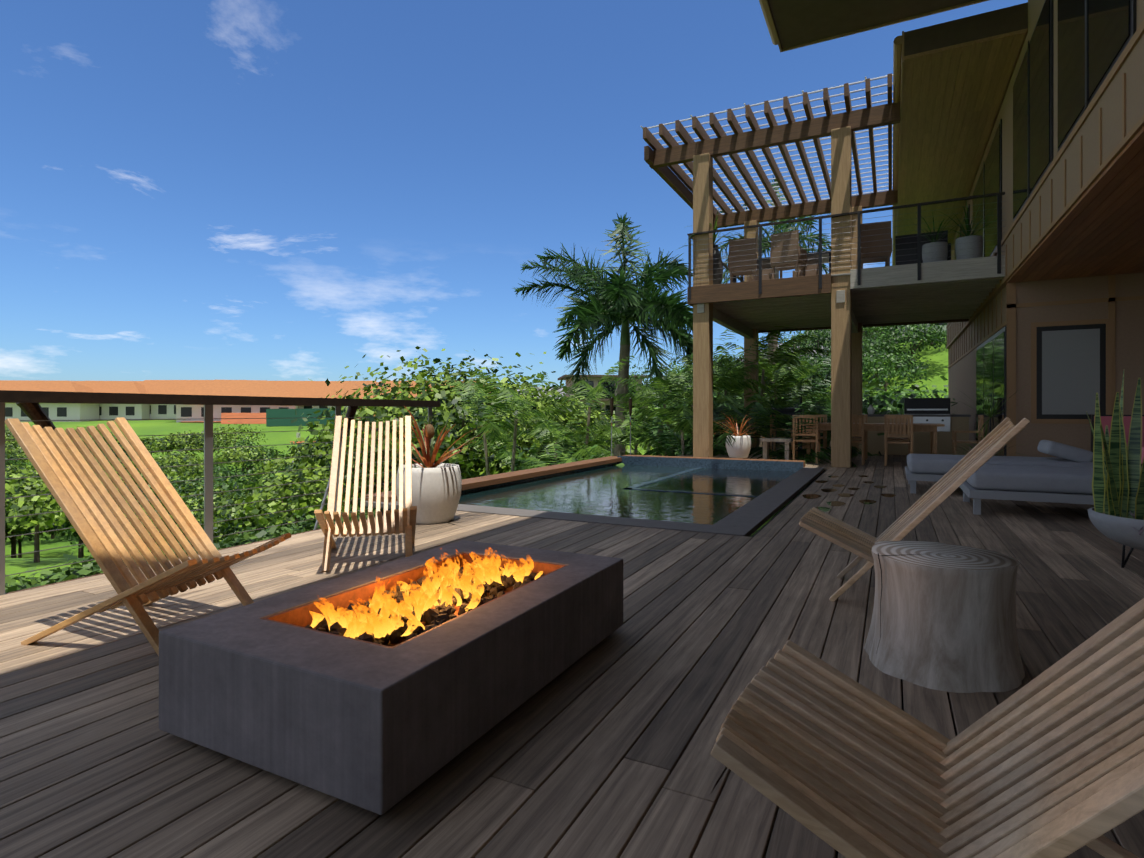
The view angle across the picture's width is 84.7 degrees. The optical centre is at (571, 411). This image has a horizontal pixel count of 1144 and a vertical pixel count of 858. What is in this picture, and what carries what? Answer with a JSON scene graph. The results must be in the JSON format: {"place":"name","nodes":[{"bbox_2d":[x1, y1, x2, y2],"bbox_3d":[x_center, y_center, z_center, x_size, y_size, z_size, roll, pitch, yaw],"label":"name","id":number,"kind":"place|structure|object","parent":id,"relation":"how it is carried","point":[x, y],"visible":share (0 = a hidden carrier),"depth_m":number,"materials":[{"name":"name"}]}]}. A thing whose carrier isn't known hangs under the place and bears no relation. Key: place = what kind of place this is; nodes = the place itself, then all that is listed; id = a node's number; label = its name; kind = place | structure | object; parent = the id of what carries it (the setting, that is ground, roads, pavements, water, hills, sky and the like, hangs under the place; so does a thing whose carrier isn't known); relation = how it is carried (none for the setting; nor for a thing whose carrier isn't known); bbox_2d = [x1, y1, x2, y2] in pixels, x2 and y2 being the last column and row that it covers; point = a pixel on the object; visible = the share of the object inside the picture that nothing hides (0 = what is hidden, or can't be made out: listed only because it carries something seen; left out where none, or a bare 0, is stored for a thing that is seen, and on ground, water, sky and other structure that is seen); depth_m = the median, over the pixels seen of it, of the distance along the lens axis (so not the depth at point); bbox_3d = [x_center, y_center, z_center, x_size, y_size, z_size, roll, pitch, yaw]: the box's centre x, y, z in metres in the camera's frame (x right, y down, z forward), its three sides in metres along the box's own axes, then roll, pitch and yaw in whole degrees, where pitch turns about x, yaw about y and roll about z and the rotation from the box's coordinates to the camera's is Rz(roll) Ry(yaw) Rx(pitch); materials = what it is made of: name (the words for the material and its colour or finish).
{"place":"outdoors","nodes":[
{"label":"outdoors","id":0,"kind":"place"},
{"bbox_2d":[181,407,453,442],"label":"building","id":1,"kind":"structure","parent":0,"point":[244,415],"depth_m":102.50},
{"bbox_2d":[5,338,947,585],"bbox_3d":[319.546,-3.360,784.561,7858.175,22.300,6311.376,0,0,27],"label":"grass lawn","id":2,"kind":"structure","parent":0,"point":[938,361],"depth_m":66.87,"materials":[{"name":"green plant"}]},
{"bbox_2d":[5,506,382,592],"bbox_3d":[-4.082,2.571,3.101,1.248,3.238,9.588,0,0,27],"label":"deck edge hedge","id":3,"kind":"object","parent":2,"relation":"on","point":[78,570],"depth_m":4.55,"materials":[{"name":"green plant"}]},
{"bbox_2d":[0,380,476,421],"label":"ridge houses","id":4,"kind":"structure","parent":2,"relation":"on","point":[97,412],"depth_m":115.06,"materials":[{"name":"orange"}]},
{"bbox_2d":[266,408,341,425],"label":"green court fence","id":5,"kind":"object","parent":2,"relation":"on","point":[284,417],"visible":0.18,"depth_m":93.73,"materials":[{"name":"green fabric"}]},
{"bbox_2d":[5,346,652,562],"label":"shrubs","id":6,"kind":"object","parent":2,"relation":"on","point":[37,486],"depth_m":23.30,"materials":[{"name":"green plant"}]},
{"bbox_2d":[483,407,590,475],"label":"areca stems","id":7,"kind":"object","parent":2,"relation":"on","point":[513,448],"visible":0.06,"depth_m":14.18,"materials":[{"name":"plant"}]},
{"bbox_2d":[442,355,634,469],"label":"areca fronds","id":8,"kind":"object","parent":2,"relation":"on","point":[545,425],"visible":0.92,"depth_m":14.63,"materials":[{"name":"green plant"}]},
{"bbox_2d":[360,456,823,536],"bbox_3d":[1.040,2.540,8.909,4.140,3.300,6.690,0,0,27],"label":"pool coping","id":9,"kind":"object","parent":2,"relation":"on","point":[751,518],"visible":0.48,"depth_m":6.71,"materials":[{"name":"grey stone"}]},
{"bbox_2d":[365,455,804,502],"bbox_3d":[0.952,0.937,9.133,3.820,0.115,6.870,0,0,27],"label":"pool edge","id":10,"kind":"object","parent":9,"relation":"on","point":[477,482],"visible":0.46,"depth_m":9.93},
{"bbox_2d":[609,397,613,455],"bbox_3d":[0.825,0.490,13.051,0.092,1.600,0.092,0,0,27],"label":"tiki torch","id":11,"kind":"object","parent":9,"relation":"on","point":[611,404],"visible":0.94,"depth_m":13.03,"materials":[{"name":"grey metal"}]},
{"bbox_2d":[459,464,794,524],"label":"pool water","id":12,"kind":"structure","parent":9,"relation":"in","point":[601,491],"depth_m":8.14,"materials":[{"name":"teal liquid"}]},
{"bbox_2d":[623,467,758,496],"bbox_3d":[2.391,1.671,9.843,1.900,1.238,3.700,0,0,27],"label":"pool ledge","id":13,"kind":"object","parent":9,"relation":"attached to","point":[634,487],"visible":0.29,"depth_m":8.61,"materials":[{"name":"grey stone"}]},
{"bbox_2d":[557,375,649,423],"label":"modern house","id":14,"kind":"structure","parent":2,"relation":"on","point":[597,379],"depth_m":78.71,"materials":[{"name":"beige"}]},
{"bbox_2d":[628,398,631,454],"bbox_3d":[1.277,0.490,13.719,0.092,1.600,0.092,0,0,27],"label":"tiki torch","id":15,"kind":"object","parent":2,"relation":"on","point":[630,406],"visible":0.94,"depth_m":13.70,"materials":[{"name":"brown wood"}]},
{"bbox_2d":[620,404,692,455],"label":"areca palm stems","id":16,"kind":"object","parent":2,"relation":"on","point":[659,430],"visible":0.12,"depth_m":16.15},
{"bbox_2d":[567,354,792,452],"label":"areca fronds","id":17,"kind":"object","parent":2,"relation":"on","point":[650,414],"visible":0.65,"depth_m":15.86,"materials":[{"name":"green plant"}]},
{"bbox_2d":[510,433,887,487],"bbox_3d":[3.124,1.711,14.896,9.636,2.490,6.160,0,0,-2],"label":"hedge","id":18,"kind":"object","parent":2,"relation":"on","point":[721,449],"depth_m":14.76,"materials":[{"name":"green plant"}]},
{"bbox_2d":[517,323,946,407],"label":"grey roof houses","id":19,"kind":"structure","parent":2,"relation":"on","point":[939,324],"depth_m":85.02,"materials":[{"name":"beige"}]},
{"bbox_2d":[716,369,781,448],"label":"areca clump stems","id":20,"kind":"object","parent":2,"relation":"on","point":[759,443],"visible":0.04,"depth_m":16.52,"materials":[{"name":"green plant"}]},
{"bbox_2d":[771,396,830,448],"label":"areca stems","id":21,"kind":"object","parent":2,"relation":"on","point":[777,445],"visible":0.08,"depth_m":17.05,"materials":[{"name":"plant"}]},
{"bbox_2d":[0,0,1027,388],"label":"sky","id":22,"kind":"structure","parent":0,"point":[269,190],"materials":[{"name":"blue"}]},
{"bbox_2d":[0,444,1143,857],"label":"deck boards","id":23,"kind":"object","parent":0,"point":[602,748],"visible":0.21,"depth_m":2.17,"materials":[{"name":"brown wood"}]},
{"bbox_2d":[16,403,115,517],"bbox_3d":[-2.907,0.525,3.862,0.092,1.243,0.825,0,0,27],"label":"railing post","id":24,"kind":"object","parent":23,"relation":"attached to","point":[33,411],"visible":0.19,"depth_m":3.55,"materials":[{"name":"grey metal"}]},
{"bbox_2d":[5,417,291,655],"bbox_3d":[-1.898,0.514,2.860,1.036,0.970,0.650,0,0,14],"label":"chair","id":25,"kind":"object","parent":23,"relation":"on","point":[74,493],"visible":0.94,"depth_m":2.83,"materials":[{"name":"brown wood"}]},
{"bbox_2d":[5,516,382,593],"bbox_3d":[-4.531,1.150,0.574,0.028,0.320,13.100,0,0,27],"label":"deck edge","id":26,"kind":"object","parent":23,"relation":"attached to","point":[148,564],"depth_m":3.78,"materials":[{"name":"brown wood"}]},
{"bbox_2d":[0,390,439,595],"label":"cable railing","id":27,"kind":"object","parent":23,"relation":"on","point":[208,402],"visible":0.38,"depth_m":4.39,"materials":[{"name":"brown wood"}]},
{"bbox_2d":[313,406,358,529],"bbox_3d":[-2.084,0.520,5.478,0.092,1.249,0.564,0,0,27],"label":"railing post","id":28,"kind":"object","parent":23,"relation":"attached to","point":[351,411],"visible":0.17,"depth_m":5.59,"materials":[{"name":"metal"}]},
{"bbox_2d":[314,416,416,571],"bbox_3d":[-1.370,0.514,4.270,0.650,0.970,1.036,0,0,-15],"label":"chair","id":29,"kind":"object","parent":23,"relation":"on","point":[401,519],"visible":0.98,"depth_m":4.32,"materials":[{"name":"brown wood"}]},
{"bbox_2d":[159,540,622,814],"bbox_3d":[-0.510,0.827,2.376,0.900,0.325,1.520,0,0,27],"label":"fire pit","id":30,"kind":"object","parent":23,"relation":"on","point":[379,730],"visible":0.73,"depth_m":1.77,"materials":[{"name":"concrete"}]},
{"bbox_2d":[263,553,567,648],"bbox_3d":[-0.510,0.716,2.376,0.558,0.095,1.078,0,0,27],"label":"fire pit tray","id":31,"kind":"object","parent":30,"relation":"in","point":[300,617],"visible":0.27,"depth_m":2.38,"materials":[{"name":"brown metal"}]},
{"bbox_2d":[305,567,543,644],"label":"lava rocks","id":32,"kind":"object","parent":31,"relation":"in","point":[439,614],"visible":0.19,"depth_m":2.24,"materials":[{"name":"black stone"}]},
{"bbox_2d":[309,547,542,638],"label":"fire pit flames","id":33,"kind":"object","parent":32,"relation":"on","point":[425,598],"visible":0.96,"depth_m":2.29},
{"bbox_2d":[396,463,461,524],"bbox_3d":[-1.301,0.740,5.718,0.583,0.500,0.583,0,0,27],"label":"white planter","id":34,"kind":"object","parent":23,"relation":"on","point":[436,493],"visible":0.85,"depth_m":5.49,"materials":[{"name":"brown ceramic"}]},
{"bbox_2d":[424,424,434,461],"bbox_3d":[-1.301,0.320,5.718,0.100,0.420,0.095,0,0,27],"label":"bromeliad flower spike","id":35,"kind":"object","parent":34,"relation":"on","point":[430,430],"visible":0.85,"depth_m":5.69,"materials":[{"name":"orange plant"}]},
{"bbox_2d":[391,403,488,467],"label":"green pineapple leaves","id":36,"kind":"object","parent":34,"relation":"on","point":[431,449],"visible":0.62,"depth_m":5.79,"materials":[{"name":"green plant"}]},
{"bbox_2d":[391,406,491,467],"bbox_3d":[-1.243,0.239,5.707,1.250,0.582,1.077,0,0,27],"label":"pineapple plant","id":37,"kind":"object","parent":34,"relation":"on","point":[425,458],"depth_m":5.62,"materials":[{"name":"red plant"}]},
{"bbox_2d":[726,435,750,457],"bbox_3d":[3.212,0.670,12.118,0.475,0.420,0.475,0,0,27],"label":"white planter","id":38,"kind":"object","parent":23,"relation":"on","point":[740,447],"visible":0.92,"depth_m":11.93,"materials":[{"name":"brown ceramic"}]},
{"bbox_2d":[712,413,763,437],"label":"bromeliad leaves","id":39,"kind":"object","parent":38,"relation":"on","point":[736,433],"visible":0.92,"depth_m":12.05,"materials":[{"name":"orange plant"}]},
{"bbox_2d":[660,325,830,441],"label":"areca fronds","id":40,"kind":"object","parent":23,"relation":"on","point":[784,359],"visible":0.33,"depth_m":16.65,"materials":[{"name":"green plant"}]},
{"bbox_2d":[636,389,861,466],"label":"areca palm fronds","id":41,"kind":"object","parent":23,"relation":"on","point":[688,449],"visible":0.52,"depth_m":12.95,"materials":[{"name":"green plant"}]},
{"bbox_2d":[760,438,792,459],"bbox_3d":[4.075,0.760,12.492,0.600,0.460,0.350,0,0,27],"label":"side table","id":42,"kind":"object","parent":23,"relation":"on","point":[766,441],"visible":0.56,"depth_m":12.42,"materials":[{"name":"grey wood"}]},
{"bbox_2d":[693,126,861,467],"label":"balcony posts","id":43,"kind":"object","parent":23,"relation":"on","point":[846,373],"visible":0.71,"depth_m":12.26,"materials":[{"name":"brown wood"}]},
{"bbox_2d":[641,73,899,229],"bbox_3d":[4.755,-5.330,14.082,4.570,0.580,6.200,0,0,27],"label":"pergola","id":44,"kind":"object","parent":43,"relation":"on","point":[661,161],"visible":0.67,"depth_m":12.81,"materials":[{"name":"brown wood"}]},
{"bbox_2d":[759,396,804,451],"bbox_3d":[4.988,0.315,14.860,1.020,1.350,0.480,0,0,27],"label":"pellet smoker","id":45,"kind":"object","parent":23,"relation":"on","point":[790,411],"visible":0.35,"depth_m":14.65,"materials":[{"name":"black metal"}]},
{"bbox_2d":[727,354,880,445],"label":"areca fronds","id":46,"kind":"object","parent":23,"relation":"on","point":[817,408],"visible":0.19,"depth_m":17.82,"materials":[{"name":"green plant"}]},
{"bbox_2d":[802,475,895,511],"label":"fallen leaves","id":47,"kind":"object","parent":23,"relation":"on","point":[830,503],"visible":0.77,"depth_m":7.41,"materials":[{"name":"black plant"}]},
{"bbox_2d":[801,423,944,456],"bbox_3d":[5.920,0.610,12.479,2.500,0.760,1.000,0,0,27],"label":"dining table","id":48,"kind":"object","parent":23,"relation":"on","point":[931,428],"visible":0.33,"depth_m":12.04,"materials":[{"name":"brown wood"}]},
{"bbox_2d":[770,415,983,465],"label":"dining chairs","id":49,"kind":"object","parent":23,"relation":"on","point":[862,438],"visible":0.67,"depth_m":11.93,"materials":[{"name":"brown wood"}]},
{"bbox_2d":[857,398,970,454],"bbox_3d":[7.875,0.340,14.559,2.260,1.300,0.780,0,0,27],"label":"outdoor kitchen","id":50,"kind":"object","parent":23,"relation":"on","point":[928,410],"visible":0.67,"depth_m":14.13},
{"bbox_2d":[867,405,874,413],"bbox_3d":[7.122,-0.055,14.953,0.160,0.230,0.156,0,0,27],"label":"counter vase","id":51,"kind":"object","parent":50,"relation":"on","point":[870,409],"visible":0.98,"depth_m":14.91,"materials":[{"name":"grey ceramic"}]},
{"bbox_2d":[867,394,879,404],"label":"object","id":52,"kind":"object","parent":51,"relation":"in","point":[871,402],"visible":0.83,"depth_m":14.94,"materials":[{"name":"green plant"}]},
{"bbox_2d":[799,417,1029,601],"bbox_3d":[1.775,0.514,3.368,1.036,0.970,0.650,0,0,27],"label":"chair","id":53,"kind":"object","parent":23,"relation":"on","point":[861,543],"visible":0.75,"depth_m":3.35,"materials":[{"name":"brown wood"}]},
{"bbox_2d":[905,466,944,493],"bbox_3d":[5.327,0.870,7.620,2.250,0.240,1.200,0,0,27],"label":"daybed frame","id":54,"kind":"object","parent":23,"relation":"on","point":[912,478],"visible":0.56,"depth_m":7.55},
{"bbox_2d":[907,454,1141,473],"bbox_3d":[5.327,0.657,7.620,2.210,0.175,1.160,0,0,27],"label":"daybed cushion","id":55,"kind":"object","parent":54,"relation":"on","point":[932,463],"visible":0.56,"depth_m":7.50,"materials":[{"name":"grey fabric"}]},
{"bbox_2d":[1037,440,1143,463],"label":"daybed pillows","id":56,"kind":"object","parent":54,"relation":"on","point":[1065,451],"visible":0.73,"depth_m":7.16,"materials":[{"name":"grey fabric"}]},
{"bbox_2d":[710,598,1143,857],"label":"chair","id":57,"kind":"object","parent":23,"relation":"on","point":[1048,762],"visible":1,"depth_m":1.16,"materials":[{"name":"brown wood"}]},
{"bbox_2d":[864,541,1024,692],"bbox_3d":[1.447,0.775,2.459,0.554,0.430,0.540,0,0,27],"label":"stump side table","id":58,"kind":"object","parent":23,"relation":"on","point":[948,619],"visible":1,"depth_m":2.27,"materials":[{"name":"grey wood"}]},
{"bbox_2d":[876,553,940,652],"bbox_3d":[1.319,0.745,2.449,0.283,0.390,0.019,0,0,-7],"label":"stump crack","id":59,"kind":"object","parent":58,"relation":"attached to","point":[881,588],"visible":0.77,"depth_m":2.44,"materials":[{"name":"black wood"}]},
{"bbox_2d":[959,481,1093,514],"bbox_3d":[5.070,0.870,6.011,2.250,0.240,1.100,0,0,27],"label":"chaise lounge frame","id":60,"kind":"object","parent":23,"relation":"on","point":[970,491],"visible":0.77,"depth_m":5.86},
{"bbox_2d":[966,464,1092,493],"bbox_3d":[5.070,0.657,6.011,2.210,0.175,1.060,0,0,27],"label":"daybed cushion","id":61,"kind":"object","parent":60,"relation":"on","point":[1059,479],"visible":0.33,"depth_m":5.89,"materials":[{"name":"grey fabric"}]},
{"bbox_2d":[947,0,1143,456],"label":"house walls","id":62,"kind":"structure","parent":23,"relation":"on","point":[1129,338],"depth_m":9.34,"materials":[{"name":"brown wood"}]},
{"bbox_2d":[759,0,1038,265],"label":"house roofs","id":63,"kind":"structure","parent":62,"relation":"on","point":[951,80],"depth_m":9.65,"materials":[{"name":"brown wood"}]},
{"bbox_2d":[946,371,1027,433],"bbox_3d":[6.345,-0.162,9.684,1.081,1.106,1.312,0,0,15],"label":"air plant","id":64,"kind":"object","parent":62,"relation":"attached to","point":[990,414],"visible":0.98,"depth_m":9.71,"materials":[{"name":"green plant"}]},
{"bbox_2d":[946,19,1143,455],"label":"house trim","id":65,"kind":"structure","parent":62,"relation":"attached to","point":[1012,306],"depth_m":9.29,"materials":[{"name":"brown wood"}]},
{"bbox_2d":[955,0,1135,455],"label":"window glass","id":66,"kind":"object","parent":62,"relation":"in","point":[1094,37],"depth_m":8.75,"materials":[{"name":"glass"}]},
{"bbox_2d":[1007,127,1143,281],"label":"fascia board","id":67,"kind":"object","parent":62,"relation":"on","point":[1130,142],"depth_m":5.82,"materials":[{"name":"brown wood"}]},
{"bbox_2d":[1088,507,1143,567],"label":"bowl planter","id":68,"kind":"object","parent":23,"relation":"on","point":[1123,531],"visible":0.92,"depth_m":3.76,"materials":[{"name":"grey ceramic"}]},
{"bbox_2d":[1086,371,1143,519],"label":"snake plant leaves","id":69,"kind":"object","parent":68,"relation":"on","point":[1117,434],"visible":0.96,"depth_m":3.85,"materials":[{"name":"green plant"}]},
{"bbox_2d":[1086,378,1143,519],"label":"snake plant edges","id":70,"kind":"object","parent":68,"relation":"on","point":[1108,478],"visible":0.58,"depth_m":3.85,"materials":[{"name":"yellow plant"}]},
{"bbox_2d":[1090,511,1143,534],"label":"bowl succulents","id":71,"kind":"object","parent":68,"relation":"on","point":[1133,516],"visible":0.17,"depth_m":3.72,"materials":[{"name":"green plant"}]},
{"bbox_2d":[1091,415,1143,465],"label":"pink lounge chair","id":72,"kind":"object","parent":23,"relation":"on","point":[1106,420],"visible":0.06,"depth_m":8.52,"materials":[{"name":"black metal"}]},
{"bbox_2d":[512,212,717,455],"bbox_3d":[1.298,-0.522,18.694,5.930,9.598,6.046,0,0,27],"label":"palm tree","id":73,"kind":"object","parent":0,"point":[624,294],"depth_m":18.22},
{"bbox_2d":[633,422,662,450],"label":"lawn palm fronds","id":74,"kind":"object","parent":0,"point":[640,438],"depth_m":39.82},
{"bbox_2d":[643,423,690,455],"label":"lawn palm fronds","id":75,"kind":"object","parent":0,"point":[657,434],"depth_m":29.68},
{"bbox_2d":[718,176,830,430],"bbox_3d":[7.035,-1.500,21.622,4.607,12.175,4.712,0,0,27],"label":"palm","id":76,"kind":"object","parent":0,"point":[785,227],"depth_m":21.13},
{"bbox_2d":[608,323,957,455],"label":"trees","id":77,"kind":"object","parent":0,"point":[889,355],"depth_m":61.15,"materials":[{"name":"green plant"}]},
{"bbox_2d":[782,335,805,355],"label":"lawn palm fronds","id":78,"kind":"object","parent":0,"point":[803,345],"depth_m":68.96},
{"bbox_2d":[810,334,830,391],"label":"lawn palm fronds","id":79,"kind":"object","parent":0,"point":[814,338],"depth_m":71.09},
{"bbox_2d":[687,255,1004,338],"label":"balcony floor","id":80,"kind":"structure","parent":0,"point":[950,291],"depth_m":12.11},
{"bbox_2d":[713,245,722,284],"bbox_3d":[2.858,-2.910,12.746,0.420,0.900,0.420,0,0,27],"label":"chair","id":81,"kind":"object","parent":80,"relation":"on","point":[717,276],"visible":0.46,"depth_m":12.58,"materials":[{"name":"brown wood"}]},
{"bbox_2d":[681,207,734,254],"bbox_3d":[2.783,-3.607,12.764,1.679,0.856,1.188,0,0,-42],"label":"balcony plant","id":82,"kind":"object","parent":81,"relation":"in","point":[714,235],"visible":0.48,"depth_m":12.64,"materials":[{"name":"green plant"}]},
{"bbox_2d":[728,221,891,282],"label":"balcony rattan chairs","id":83,"kind":"object","parent":80,"relation":"on","point":[811,271],"visible":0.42,"depth_m":12.06,"materials":[{"name":"brown wicker"}]},
{"bbox_2d":[733,230,950,282],"bbox_3d":[5.149,-2.885,12.507,4.000,0.850,1.750,0,0,27],"label":"outdoor table","id":84,"kind":"object","parent":80,"relation":"on","point":[907,251],"visible":0.25,"depth_m":11.70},
{"bbox_2d":[687,192,1004,299],"bbox_3d":[5.772,-2.860,13.528,5.215,1.300,5.265,0,0,27],"label":"balcony railing","id":85,"kind":"object","parent":80,"relation":"attached to","point":[918,224],"visible":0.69,"depth_m":10.96,"materials":[{"name":"black metal"}]},
{"bbox_2d":[922,242,947,262],"bbox_3d":[6.244,-2.670,10.800,0.386,0.420,0.386,0,0,27],"label":"planter pot","id":86,"kind":"object","parent":80,"relation":"on","point":[935,249],"visible":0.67,"depth_m":10.65,"materials":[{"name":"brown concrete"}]},
{"bbox_2d":[910,211,964,241],"bbox_3d":[6.317,-3.143,10.835,0.964,0.566,1.082,0,0,27],"label":"balcony plant","id":87,"kind":"object","parent":86,"relation":"on","point":[934,239],"visible":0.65,"depth_m":10.74,"materials":[{"name":"green plant"}]},
{"bbox_2d":[955,235,982,259],"bbox_3d":[6.689,-2.690,10.573,0.405,0.460,0.405,0,0,27],"label":"planter pot","id":88,"kind":"object","parent":80,"relation":"on","point":[967,251],"visible":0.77,"depth_m":10.41,"materials":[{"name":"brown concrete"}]},
{"bbox_2d":[935,201,996,235],"bbox_3d":[6.753,-3.285,10.589,1.236,0.769,1.102,0,0,-7],"label":"balcony plant","id":89,"kind":"object","parent":88,"relation":"in","point":[969,228],"visible":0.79,"depth_m":10.58,"materials":[{"name":"green plant"}]},
{"bbox_2d":[752,465,955,857],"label":"deck gaps","id":90,"kind":"object","parent":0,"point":[812,482],"depth_m":5.26,"materials":[{"name":"black"}]},
{"bbox_2d":[1007,129,1143,282],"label":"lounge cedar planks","id":91,"kind":"object","parent":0,"point":[1098,230],"visible":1,"depth_m":7.17,"materials":[{"name":"brown wood"}]},
{"bbox_3d":[5.670,0.860,8.679,0.265,0.260,0.265,0,0,27],"label":"spider plant pot","id":92,"kind":"object","parent":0,"visible":0},
{"bbox_2d":[945,426,1029,455],"bbox_3d":[5.718,0.541,8.687,1.224,0.718,1.228,0,0,27],"label":"plant","id":93,"kind":"object","parent":92,"relation":"in","point":[975,445],"visible":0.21,"depth_m":8.62,"materials":[{"name":"green plant"}]},
{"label":"areca palm stems","id":94,"kind":"object","parent":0,"visible":0},
{"bbox_2d":[504,441,633,472],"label":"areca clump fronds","id":95,"kind":"object","parent":94,"relation":"attached to","point":[538,463],"visible":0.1,"depth_m":12.69,"materials":[{"name":"green plant"}]}
]}

